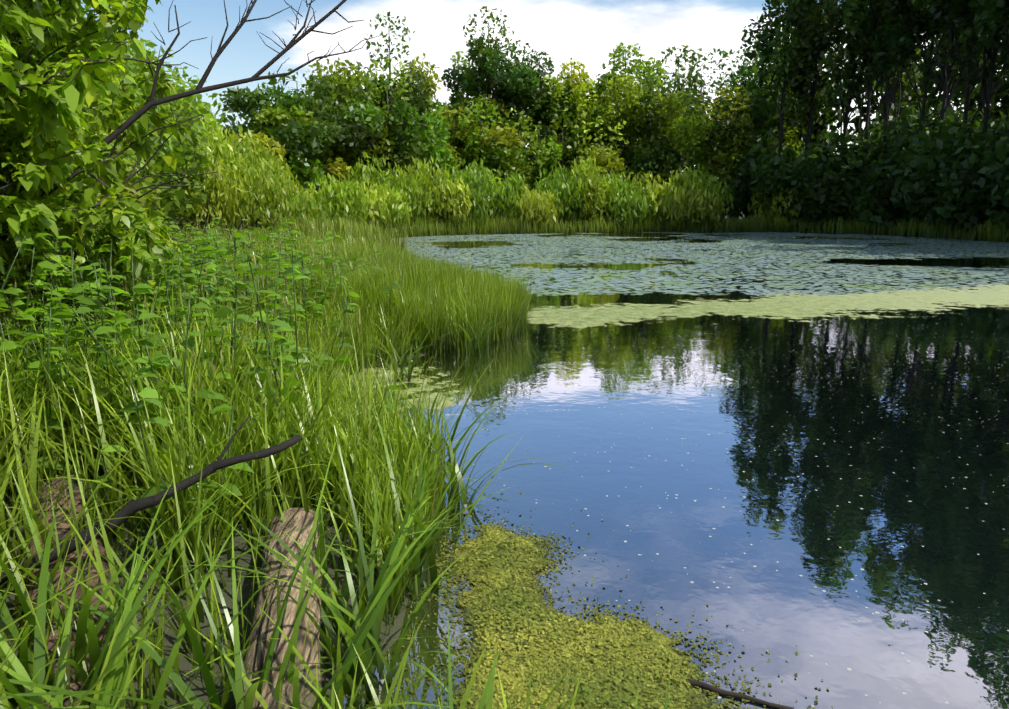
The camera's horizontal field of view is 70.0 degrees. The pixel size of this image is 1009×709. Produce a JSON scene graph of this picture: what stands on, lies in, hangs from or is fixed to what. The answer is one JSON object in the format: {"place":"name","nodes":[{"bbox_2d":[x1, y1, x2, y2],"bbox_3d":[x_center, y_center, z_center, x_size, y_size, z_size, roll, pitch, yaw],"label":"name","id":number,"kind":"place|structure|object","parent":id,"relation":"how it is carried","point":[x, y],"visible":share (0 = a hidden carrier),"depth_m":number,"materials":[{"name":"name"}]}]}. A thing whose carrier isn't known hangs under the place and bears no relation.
{"place":"outdoors","nodes":[
{"label":"outdoors","id":0,"kind":"place"},
{"bbox_2d":[0,211,1008,708],"bbox_3d":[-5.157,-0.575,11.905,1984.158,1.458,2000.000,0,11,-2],"label":"ground","id":1,"kind":"structure","parent":0,"point":[198,683],"depth_m":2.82,"materials":[{"name":"green plant"}]},
{"bbox_2d":[19,475,323,708],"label":"fallen logs","id":2,"kind":"object","parent":1,"relation":"on","point":[255,656],"visible":0.35,"depth_m":2.44,"materials":[{"name":"brown wood"}]},
{"bbox_2d":[0,0,380,359],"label":"tree","id":3,"kind":"object","parent":1,"relation":"on","point":[51,111],"depth_m":5.09,"materials":[{"name":"green plant"}]},
{"bbox_2d":[0,214,401,567],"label":"herb","id":4,"kind":"object","parent":1,"relation":"on","point":[57,316],"depth_m":4.23,"materials":[{"name":"green plant"}]},
{"bbox_2d":[55,0,1002,209],"label":"sky","id":5,"kind":"structure","parent":0,"point":[586,31],"materials":[{"name":"white"}]},
{"bbox_2d":[335,231,1008,708],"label":"pond water","id":6,"kind":"structure","parent":0,"point":[781,447],"depth_m":5.01,"materials":[{"name":"blue liquid"}]},
{"bbox_2d":[0,416,793,708],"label":"sticks","id":7,"kind":"object","parent":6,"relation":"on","point":[129,509],"visible":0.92,"depth_m":2.63,"materials":[{"name":"brown wood"}]},
{"bbox_2d":[378,492,832,708],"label":"duckweed","id":8,"kind":"object","parent":6,"relation":"on","point":[515,619],"visible":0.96,"depth_m":2.72,"materials":[{"name":"green plant"}]}
]}

